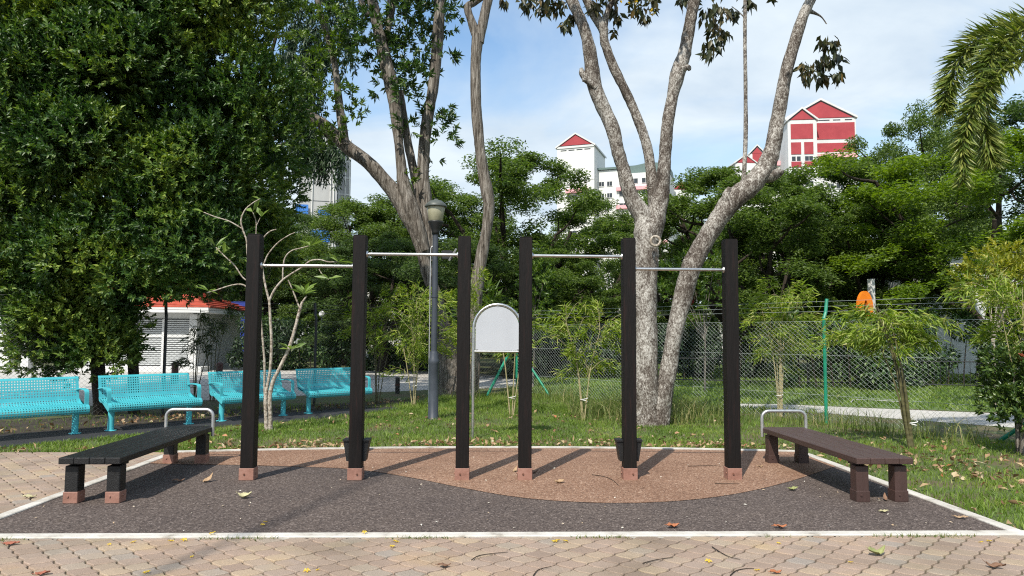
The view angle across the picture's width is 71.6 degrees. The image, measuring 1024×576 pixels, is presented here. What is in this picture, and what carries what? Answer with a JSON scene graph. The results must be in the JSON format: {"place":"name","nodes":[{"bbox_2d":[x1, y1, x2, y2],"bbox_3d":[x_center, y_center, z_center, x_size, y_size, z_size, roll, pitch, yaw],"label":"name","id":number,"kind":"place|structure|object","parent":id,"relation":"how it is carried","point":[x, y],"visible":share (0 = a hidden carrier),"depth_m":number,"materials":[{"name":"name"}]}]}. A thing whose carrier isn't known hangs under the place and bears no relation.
{"place":"outdoors","nodes":[
{"label":"outdoors","id":0,"kind":"place"},
{"bbox_2d":[0,407,395,446],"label":"bench path","id":1,"kind":"structure","parent":0,"point":[30,437],"depth_m":11.27,"materials":[{"name":"concrete"}]},
{"bbox_2d":[0,376,89,433],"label":"perforated bench","id":2,"kind":"object","parent":1,"relation":"on","point":[77,404],"visible":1,"depth_m":10.51,"materials":[{"name":"teal paint"}]},
{"bbox_2d":[98,373,202,430],"bbox_3d":[-5.858,1.829,11.520,0.569,0.837,1.442,-3,-5,42],"label":"perforated bench","id":3,"kind":"object","parent":1,"relation":"on","point":[111,403],"visible":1,"depth_m":11.55,"materials":[{"name":"teal paint"}]},
{"bbox_2d":[208,370,295,420],"bbox_3d":[-4.694,1.927,12.846,0.569,0.837,1.442,-3,-5,40],"label":"perforated bench","id":4,"kind":"object","parent":1,"relation":"on","point":[220,395],"visible":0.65,"depth_m":12.76,"materials":[{"name":"teal paint"}]},
{"bbox_2d":[295,367,371,413],"bbox_3d":[-3.531,2.021,14.115,0.569,0.837,1.442,-3,-5,43],"label":"perforated bench","id":5,"kind":"object","parent":1,"relation":"on","point":[308,389],"visible":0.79,"depth_m":14.04,"materials":[{"name":"teal paint"}]},
{"bbox_2d":[0,366,515,407],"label":"road","id":6,"kind":"structure","parent":0,"point":[486,381],"depth_m":22.83,"materials":[{"name":"grey asphalt"}]},
{"bbox_2d":[0,318,11,368],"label":"boundary wall","id":7,"kind":"structure","parent":6,"relation":"on","point":[3,364],"depth_m":29.27,"materials":[{"name":"white paint"}]},
{"bbox_2d":[20,293,244,371],"bbox_3d":[-16.079,1.676,31.545,7.650,3.750,6.350,0,-4,-2],"label":"gatehouse","id":8,"kind":"object","parent":6,"relation":"on","point":[185,313],"visible":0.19,"depth_m":29.06,"materials":[{"name":"white paint"}]},
{"bbox_2d":[137,319,189,365],"bbox_3d":[-14.272,2.244,29.057,2.200,1.950,0.140,0,-4,-2],"label":"louvre door","id":9,"kind":"structure","parent":8,"relation":"in","point":[152,361],"depth_m":29.05,"materials":[{"name":"white paint"}]},
{"bbox_2d":[171,363,178,383],"bbox_3d":[-10.224,2.573,21.533,0.216,0.670,0.216,0,-4,-2],"label":"bollard","id":10,"kind":"object","parent":6,"relation":"on","point":[176,370],"visible":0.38,"depth_m":21.46,"materials":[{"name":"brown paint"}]},
{"bbox_2d":[215,362,222,383],"bbox_3d":[-8.900,2.584,21.578,0.216,0.670,0.216,0,-4,-2],"label":"bollard","id":11,"kind":"object","parent":6,"relation":"on","point":[218,366],"visible":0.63,"depth_m":21.51,"materials":[{"name":"brown paint"}]},
{"bbox_2d":[224,311,298,369],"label":"bush","id":12,"kind":"object","parent":6,"relation":"on","point":[286,336],"visible":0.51,"depth_m":29.79,"materials":[{"name":"green plant"}]},
{"bbox_2d":[209,0,360,308],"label":"drooping tree","id":13,"kind":"object","parent":6,"relation":"on","point":[324,159],"visible":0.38,"depth_m":23.47,"materials":[{"name":"green plant"}]},
{"bbox_2d":[261,313,456,370],"bbox_3d":[-6.876,2.452,31.173,9.670,2.678,2.701,0,-4,-2],"label":"hedge","id":14,"kind":"object","parent":6,"relation":"on","point":[324,346],"visible":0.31,"depth_m":30.65,"materials":[{"name":"green plant"}]},
{"bbox_2d":[290,231,457,371],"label":"rain tree","id":15,"kind":"object","parent":6,"relation":"on","point":[386,244],"visible":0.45,"depth_m":28.39,"materials":[{"name":"green plant"}]},
{"bbox_2d":[383,238,563,346],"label":"rain tree","id":16,"kind":"object","parent":6,"relation":"on","point":[412,268],"visible":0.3,"depth_m":25.90,"materials":[{"name":"green plant"}]},
{"bbox_2d":[294,135,351,342],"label":"concrete tower","id":17,"kind":"structure","parent":0,"point":[318,196],"depth_m":120.56,"materials":[{"name":"beige paint"}]},
{"bbox_2d":[366,292,406,357],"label":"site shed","id":18,"kind":"structure","parent":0,"point":[367,355],"depth_m":45.64,"materials":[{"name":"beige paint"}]},
{"bbox_2d":[0,452,1023,575],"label":"paving","id":19,"kind":"structure","parent":0,"point":[574,556],"depth_m":4.83,"materials":[{"name":"brick"}]},
{"bbox_2d":[3,541,19,544],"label":"fallen leaf","id":20,"kind":"object","parent":19,"relation":"on","point":[10,542],"visible":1,"depth_m":4.98,"materials":[{"name":"plant"}]},
{"bbox_2d":[23,494,36,497],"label":"fallen leaf","id":21,"kind":"object","parent":19,"relation":"on","point":[29,495],"visible":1,"depth_m":6.40,"materials":[{"name":"beige plant"}]},
{"bbox_2d":[32,570,50,574],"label":"fallen leaf","id":22,"kind":"object","parent":19,"relation":"on","point":[41,572],"visible":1,"depth_m":4.36,"materials":[{"name":"orange plant"}]},
{"bbox_2d":[2,532,975,541],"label":"kerb weeds","id":23,"kind":"object","parent":19,"relation":"on","point":[890,534],"visible":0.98,"depth_m":5.24,"materials":[{"name":"green plant"}]},
{"bbox_2d":[769,569,781,572],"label":"fallen leaf","id":24,"kind":"object","parent":19,"relation":"on","point":[774,570],"visible":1,"depth_m":4.47,"materials":[{"name":"orange plant"}]},
{"bbox_2d":[868,545,884,554],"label":"fallen leaf","id":25,"kind":"object","parent":19,"relation":"on","point":[878,551],"visible":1,"depth_m":4.88,"materials":[{"name":"plant"}]},
{"bbox_2d":[982,559,1005,567],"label":"fallen leaf","id":26,"kind":"object","parent":19,"relation":"on","point":[995,564],"visible":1,"depth_m":4.61,"materials":[{"name":"brown plant"}]},
{"bbox_2d":[0,342,1023,529],"bbox_3d":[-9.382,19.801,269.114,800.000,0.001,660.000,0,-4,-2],"label":"ground","id":27,"kind":"structure","parent":0,"point":[485,362],"depth_m":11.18,"materials":[{"name":"green plant"}]},
{"bbox_2d":[0,0,318,414],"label":"dense evergreen tree","id":28,"kind":"object","parent":27,"relation":"on","point":[85,255],"visible":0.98,"depth_m":12.10,"materials":[{"name":"green plant"}]},
{"bbox_2d":[170,321,219,396],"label":"young bamboo","id":29,"kind":"object","parent":27,"relation":"on","point":[206,349],"visible":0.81,"depth_m":16.04,"materials":[{"name":"green plant"}]},
{"bbox_2d":[0,399,410,434],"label":"soil strip","id":30,"kind":"object","parent":27,"relation":"on","point":[21,426],"visible":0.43,"depth_m":12.51,"materials":[{"name":"brown soil"}]},
{"bbox_2d":[0,294,512,417],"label":"chain link fence","id":31,"kind":"object","parent":30,"relation":"on","point":[165,326],"visible":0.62,"depth_m":14.54,"materials":[{"name":"metal"}]},
{"bbox_2d":[333,287,430,403],"bbox_3d":[-2.910,1.245,15.673,2.348,2.616,2.022,0,-4,-2],"label":"young bamboo","id":32,"kind":"object","parent":30,"relation":"on","point":[372,340],"visible":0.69,"depth_m":15.71,"materials":[{"name":"green plant"}]},
{"bbox_2d":[194,304,243,400],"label":"young bamboo","id":33,"kind":"object","parent":27,"relation":"on","point":[229,310],"visible":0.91,"depth_m":16.09,"materials":[{"name":"green plant"}]},
{"bbox_2d":[231,302,244,360],"bbox_3d":[-15.476,2.291,36.458,3.800,3.200,0.170,0,-4,-2],"label":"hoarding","id":34,"kind":"object","parent":27,"relation":"on","point":[242,304],"depth_m":36.49,"materials":[{"name":"blue"}]},
{"bbox_2d":[207,222,320,315],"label":"rain tree","id":35,"kind":"object","parent":27,"relation":"on","point":[284,296],"visible":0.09,"depth_m":38.73,"materials":[{"name":"green plant"}]},
{"bbox_2d":[193,196,352,429],"bbox_3d":[-3.850,0.405,11.265,2.605,3.763,0.444,0,-4,-2],"label":"frangipani tree","id":36,"kind":"object","parent":27,"relation":"on","point":[268,421],"visible":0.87,"depth_m":11.28,"materials":[{"name":"grey plant"}]},
{"bbox_2d":[234,211,347,360],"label":"rain tree","id":37,"kind":"object","parent":27,"relation":"on","point":[304,219],"visible":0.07,"depth_m":41.03,"materials":[{"name":"green plant"}]},
{"bbox_2d":[272,196,414,365],"bbox_3d":[-8.089,-0.284,35.832,7.624,8.459,8.260,-1,-4,15],"label":"rain tree","id":38,"kind":"object","parent":27,"relation":"on","point":[346,208],"visible":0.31,"depth_m":33.98,"materials":[{"name":"green plant"}]},
{"bbox_2d":[277,0,509,395],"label":"multi stemmed tree","id":39,"kind":"object","parent":27,"relation":"on","point":[408,204],"visible":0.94,"depth_m":18.62,"materials":[{"name":"grey plant"}]},
{"bbox_2d":[395,377,399,393],"bbox_3d":[-2.977,2.533,18.450,0.126,0.420,0.120,0,-4,-2],"label":"bollard","id":40,"kind":"object","parent":27,"relation":"on","point":[397,384],"visible":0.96,"depth_m":18.40,"materials":[{"name":"black metal"}]},
{"bbox_2d":[366,275,456,406],"bbox_3d":[-2.160,1.130,15.169,2.400,2.786,2.344,0,-4,-2],"label":"young bamboo","id":41,"kind":"object","parent":27,"relation":"on","point":[418,349],"visible":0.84,"depth_m":15.11,"materials":[{"name":"green plant"}]},
{"bbox_2d":[0,265,863,358],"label":"wood","id":42,"kind":"object","parent":27,"relation":"on","point":[745,345],"depth_m":50.05,"materials":[{"name":"green plant"}]},
{"bbox_2d":[347,178,518,355],"bbox_3d":[-4.147,-0.974,38.024,9.019,10.212,9.812,0,-4,8],"label":"rain tree","id":43,"kind":"object","parent":27,"relation":"on","point":[384,206],"visible":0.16,"depth_m":35.46,"materials":[{"name":"green plant"}]},
{"bbox_2d":[425,199,456,419],"bbox_3d":[-1.318,0.364,12.957,0.610,4.020,0.420,0,-4,-2],"label":"street lamp","id":44,"kind":"object","parent":27,"relation":"on","point":[435,209],"visible":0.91,"depth_m":12.91,"materials":[{"name":"grey metal"}]},
{"bbox_2d":[440,266,491,362],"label":"young bamboo","id":45,"kind":"object","parent":27,"relation":"on","point":[473,304],"visible":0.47,"depth_m":16.45,"materials":[{"name":"green plant"}]},
{"bbox_2d":[448,276,518,389],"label":"slender sapling","id":46,"kind":"object","parent":27,"relation":"on","point":[488,296],"visible":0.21,"depth_m":19.66,"materials":[{"name":"green plant"}]},
{"bbox_2d":[471,303,518,438],"bbox_3d":[-0.218,1.216,10.460,0.747,1.994,0.042,0,-4,-2],"label":"sign frame","id":47,"kind":"object","parent":27,"relation":"on","point":[497,329],"visible":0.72,"depth_m":10.49,"materials":[{"name":"silver metal"}]},
{"bbox_2d":[487,353,508,394],"bbox_3d":[-0.355,2.183,17.852,0.069,1.073,0.882,-3,-5,40],"label":"fence brace","id":48,"kind":"object","parent":27,"relation":"on","point":[496,377],"visible":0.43,"depth_m":17.80,"materials":[{"name":"green paint"}]},
{"bbox_2d":[452,313,548,415],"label":"young bamboo","id":49,"kind":"object","parent":27,"relation":"on","point":[537,327],"visible":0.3,"depth_m":13.46,"materials":[{"name":"green plant"}]},
{"bbox_2d":[0,463,1002,533],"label":"rubber surface","id":50,"kind":"object","parent":27,"relation":"on","point":[159,499],"visible":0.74,"depth_m":6.09,"materials":[{"name":"grey rubber"}]},
{"bbox_2d":[58,408,214,503],"bbox_3d":[-3.735,1.648,7.280,0.578,0.624,2.200,1,-4,-3],"label":"sit up bench","id":51,"kind":"object","parent":50,"relation":"on","point":[119,455],"visible":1,"depth_m":6.59,"materials":[{"name":"black paint"}]},
{"bbox_2d":[203,473,212,481],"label":"fallen leaf","id":52,"kind":"object","parent":50,"relation":"on","point":[207,478],"visible":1,"depth_m":7.17,"materials":[{"name":"brown plant"}]},
{"bbox_2d":[237,491,251,497],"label":"fallen leaf","id":53,"kind":"object","parent":50,"relation":"on","point":[243,495],"visible":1,"depth_m":6.45,"materials":[{"name":"plant"}]},
{"bbox_2d":[239,234,470,479],"bbox_3d":[-1.612,0.713,7.461,2.368,2.540,0.209,0,-4,-2],"label":"pull up frame","id":54,"kind":"object","parent":50,"relation":"on","point":[356,445],"visible":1,"depth_m":7.38,"materials":[{"name":"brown wood"}]},
{"bbox_2d":[151,448,834,502],"bbox_3d":[-0.197,2.018,7.869,7.920,0.001,3.119,0,-4,-2],"label":"orange rubber surface","id":55,"kind":"object","parent":50,"relation":"on","point":[667,475],"visible":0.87,"depth_m":7.97,"materials":[{"name":"orange rubber"}]},
{"bbox_2d":[517,237,741,479],"bbox_3d":[1.238,0.738,7.559,2.368,2.540,0.209,0,-4,-2],"label":"pull up frame","id":56,"kind":"object","parent":55,"relation":"on","point":[628,446],"visible":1,"depth_m":7.48,"materials":[{"name":"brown wood"}]},
{"bbox_2d":[35,457,970,530],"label":"leaf scraps","id":57,"kind":"object","parent":50,"relation":"on","point":[488,502],"visible":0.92,"depth_m":6.19,"materials":[{"name":"brown plant"}]},
{"bbox_2d":[665,522,678,526],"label":"fallen leaf","id":58,"kind":"object","parent":50,"relation":"on","point":[673,524],"visible":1,"depth_m":5.55,"materials":[{"name":"orange plant"}]},
{"bbox_2d":[771,524,786,526],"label":"fallen leaf","id":59,"kind":"object","parent":50,"relation":"on","point":[778,525],"visible":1,"depth_m":5.55,"materials":[{"name":"orange plant"}]},
{"bbox_2d":[760,409,912,501],"bbox_3d":[3.330,1.708,7.522,0.578,0.624,2.200,1,-4,-3],"label":"sit up bench","id":60,"kind":"object","parent":50,"relation":"on","point":[859,457],"visible":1,"depth_m":6.87,"materials":[{"name":"brown paint"}]},
{"bbox_2d":[0,446,1023,539],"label":"kerb","id":61,"kind":"structure","parent":27,"relation":"on","point":[1008,530],"depth_m":5.34,"materials":[{"name":"concrete"}]},
{"bbox_2d":[0,395,1023,527],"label":"leaf litter","id":62,"kind":"object","parent":27,"relation":"on","point":[976,473],"visible":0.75,"depth_m":9.58,"materials":[{"name":"brown plant"}]},
{"bbox_2d":[532,294,620,419],"bbox_3d":[1.373,1.241,13.017,2.239,2.315,1.298,-1,-4,15],"label":"young bamboo","id":63,"kind":"object","parent":27,"relation":"on","point":[561,329],"visible":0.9,"depth_m":12.97,"materials":[{"name":"green plant"}]},
{"bbox_2d":[541,307,620,361],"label":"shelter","id":64,"kind":"object","parent":27,"relation":"on","point":[591,333],"visible":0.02,"depth_m":42.95,"materials":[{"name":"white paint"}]},
{"bbox_2d":[469,0,849,426],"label":"forked tree","id":65,"kind":"object","parent":27,"relation":"on","point":[654,394],"visible":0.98,"depth_m":12.46,"materials":[{"name":"grey plant"}]},
{"bbox_2d":[597,193,739,320],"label":"rain tree","id":66,"kind":"object","parent":27,"relation":"on","point":[661,304],"visible":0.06,"depth_m":43.13,"materials":[{"name":"green plant"}]},
{"bbox_2d":[657,300,722,362],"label":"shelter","id":67,"kind":"object","parent":27,"relation":"on","point":[662,313],"visible":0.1,"depth_m":42.58,"materials":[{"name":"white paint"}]},
{"bbox_2d":[443,382,1011,445],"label":"tall grass","id":68,"kind":"structure","parent":27,"relation":"on","point":[680,406],"depth_m":12.43,"materials":[{"name":"green plant"}]},
{"bbox_2d":[728,155,756,219],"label":"gabled roof house","id":69,"kind":"structure","parent":27,"relation":"on","point":[751,163],"depth_m":182.74,"materials":[{"name":"beige paint"}]},
{"bbox_2d":[509,363,1011,413],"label":"verge","id":70,"kind":"structure","parent":27,"relation":"on","point":[769,366],"depth_m":19.65,"materials":[{"name":"green plant"}]},
{"bbox_2d":[396,135,633,366],"bbox_3d":[-0.080,-1.356,32.972,10.566,10.352,11.045,2,-4,-19],"label":"rain tree","id":71,"kind":"object","parent":70,"relation":"on","point":[516,170],"visible":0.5,"depth_m":31.16,"materials":[{"name":"green plant"}]},
{"bbox_2d":[506,249,560,386],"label":"slender sapling","id":72,"kind":"object","parent":70,"relation":"on","point":[537,309],"visible":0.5,"depth_m":20.98,"materials":[{"name":"green plant"}]},
{"bbox_2d":[471,248,620,374],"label":"rain tree","id":73,"kind":"object","parent":70,"relation":"on","point":[590,282],"visible":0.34,"depth_m":27.04,"materials":[{"name":"green plant"}]},
{"bbox_2d":[535,198,675,346],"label":"rain tree","id":74,"kind":"object","parent":70,"relation":"on","point":[624,218],"visible":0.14,"depth_m":39.44,"materials":[{"name":"green plant"}]},
{"bbox_2d":[500,318,796,378],"bbox_3d":[4.788,2.235,25.629,10.569,2.420,2.576,0,-4,-2],"label":"hedge","id":75,"kind":"object","parent":70,"relation":"on","point":[712,339],"visible":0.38,"depth_m":25.26,"materials":[{"name":"green plant"}]},
{"bbox_2d":[657,247,739,391],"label":"leafy sapling","id":76,"kind":"object","parent":70,"relation":"on","point":[701,289],"visible":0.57,"depth_m":19.66,"materials":[{"name":"green plant"}]},
{"bbox_2d":[627,166,856,375],"bbox_3d":[8.467,-0.701,27.206,8.552,8.320,7.893,-2,-4,28],"label":"rain tree","id":77,"kind":"object","parent":70,"relation":"on","point":[767,239],"visible":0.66,"depth_m":25.58,"materials":[{"name":"green plant"}]},
{"bbox_2d":[707,219,867,351],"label":"rain tree","id":78,"kind":"object","parent":70,"relation":"on","point":[719,259],"visible":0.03,"depth_m":35.77,"materials":[{"name":"green plant"}]},
{"bbox_2d":[711,153,951,373],"bbox_3d":[13.566,-1.014,30.878,9.790,9.524,9.035,-1,-4,25],"label":"rain tree","id":79,"kind":"object","parent":70,"relation":"on","point":[804,178],"visible":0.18,"depth_m":29.19,"materials":[{"name":"green plant"}]},
{"bbox_2d":[657,355,1019,386],"bbox_3d":[11.838,2.591,21.849,15.415,0.950,0.058,-1,-4,13],"label":"iron railing","id":80,"kind":"object","parent":70,"relation":"on","point":[804,381],"visible":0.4,"depth_m":22.40,"materials":[{"name":"grey metal"}]},
{"bbox_2d":[771,308,914,390],"bbox_3d":[9.562,1.786,20.788,3.902,2.560,1.945,0,-4,10],"label":"climbing bush","id":81,"kind":"object","parent":70,"relation":"on","point":[842,357],"visible":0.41,"depth_m":20.52,"materials":[{"name":"green plant"}]},
{"bbox_2d":[856,279,875,315],"bbox_3d":[11.798,1.436,23.659,0.760,3.500,0.240,1,-4,-16],"label":"play panel","id":82,"kind":"object","parent":70,"relation":"on","point":[866,297],"visible":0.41,"depth_m":23.65,"materials":[{"name":"orange plastic"}]},
{"bbox_2d":[780,199,991,339],"bbox_3d":[14.333,-0.097,27.338,7.274,7.192,6.686,-3,-5,37],"label":"rain tree","id":83,"kind":"object","parent":70,"relation":"on","point":[843,295],"visible":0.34,"depth_m":25.92,"materials":[{"name":"green plant"}]},
{"bbox_2d":[804,126,1023,382],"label":"rain tree","id":84,"kind":"object","parent":70,"relation":"on","point":[902,171],"visible":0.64,"depth_m":24.20,"materials":[{"name":"green plant"}]},
{"bbox_2d":[841,99,1006,278],"bbox_3d":[22.693,-3.075,39.259,7.793,14.969,8.478,-2,-5,33],"label":"rain tree","id":85,"kind":"object","parent":70,"relation":"on","point":[927,143],"visible":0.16,"depth_m":38.28,"materials":[{"name":"green plant"}]},
{"bbox_2d":[827,305,1023,387],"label":"hedge","id":86,"kind":"object","parent":70,"relation":"on","point":[838,366],"visible":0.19,"depth_m":22.80,"materials":[{"name":"green plant"}]},
{"bbox_2d":[877,249,1021,373],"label":"white house","id":87,"kind":"structure","parent":70,"relation":"on","point":[953,342],"depth_m":30.59,"materials":[{"name":"paint"}]},
{"bbox_2d":[945,235,1023,404],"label":"yellow green tree","id":88,"kind":"object","parent":70,"relation":"on","point":[1010,263],"visible":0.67,"depth_m":15.54,"materials":[{"name":"green plant"}]},
{"bbox_2d":[515,296,1023,440],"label":"chain link fence","id":89,"kind":"object","parent":27,"relation":"on","point":[1003,437],"visible":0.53,"depth_m":12.62,"materials":[{"name":"grey metal"}]},
{"bbox_2d":[739,275,831,416],"bbox_3d":[5.132,1.091,13.693,1.767,2.752,1.724,0,-4,-2],"label":"young bamboo","id":90,"kind":"object","parent":27,"relation":"on","point":[776,303],"visible":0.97,"depth_m":13.58,"materials":[{"name":"green plant"}]},
{"bbox_2d":[807,300,975,448],"bbox_3d":[5.020,1.181,9.899,2.044,2.060,1.621,0,-4,-2],"label":"young bamboo","id":91,"kind":"object","parent":27,"relation":"on","point":[876,339],"visible":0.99,"depth_m":9.75,"materials":[{"name":"green plant"}]},
{"bbox_2d":[915,92,1023,247],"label":"rain tree","id":92,"kind":"object","parent":27,"relation":"on","point":[1014,109],"visible":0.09,"depth_m":44.69,"materials":[{"name":"green plant"}]},
{"bbox_2d":[927,3,1023,190],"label":"foxtail palm","id":93,"kind":"object","parent":27,"relation":"on","point":[992,66],"visible":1,"depth_m":8.90,"materials":[{"name":"green plant"}]},
{"bbox_2d":[936,251,1023,437],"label":"young bamboo","id":94,"kind":"object","parent":27,"relation":"on","point":[1005,288],"visible":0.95,"depth_m":9.69,"materials":[{"name":"green plant"}]},
{"bbox_2d":[969,340,1023,455],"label":"glossy shrub","id":95,"kind":"object","parent":27,"relation":"on","point":[1007,392],"visible":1,"depth_m":9.38,"materials":[{"name":"green plant"}]},
{"bbox_2d":[70,0,1023,306],"label":"sky","id":96,"kind":"structure","parent":0,"point":[533,90],"materials":[{"name":"blue"}]},
{"bbox_2d":[555,133,674,298],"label":"apartment tower","id":97,"kind":"structure","parent":0,"point":[575,150],"depth_m":172.96,"materials":[{"name":"beige paint"}]},
{"bbox_2d":[674,185,689,238],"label":"gabled roof house","id":98,"kind":"structure","parent":0,"point":[676,191],"depth_m":181.66,"materials":[{"name":"beige paint"}]},
{"bbox_2d":[747,98,857,267],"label":"apartment block","id":99,"kind":"structure","parent":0,"point":[816,128],"depth_m":178.92,"materials":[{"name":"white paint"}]},
{"bbox_2d":[740,404,1014,427],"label":"service road","id":100,"kind":"structure","parent":0,"point":[941,415],"depth_m":14.09,"materials":[{"name":"concrete"}]}
]}

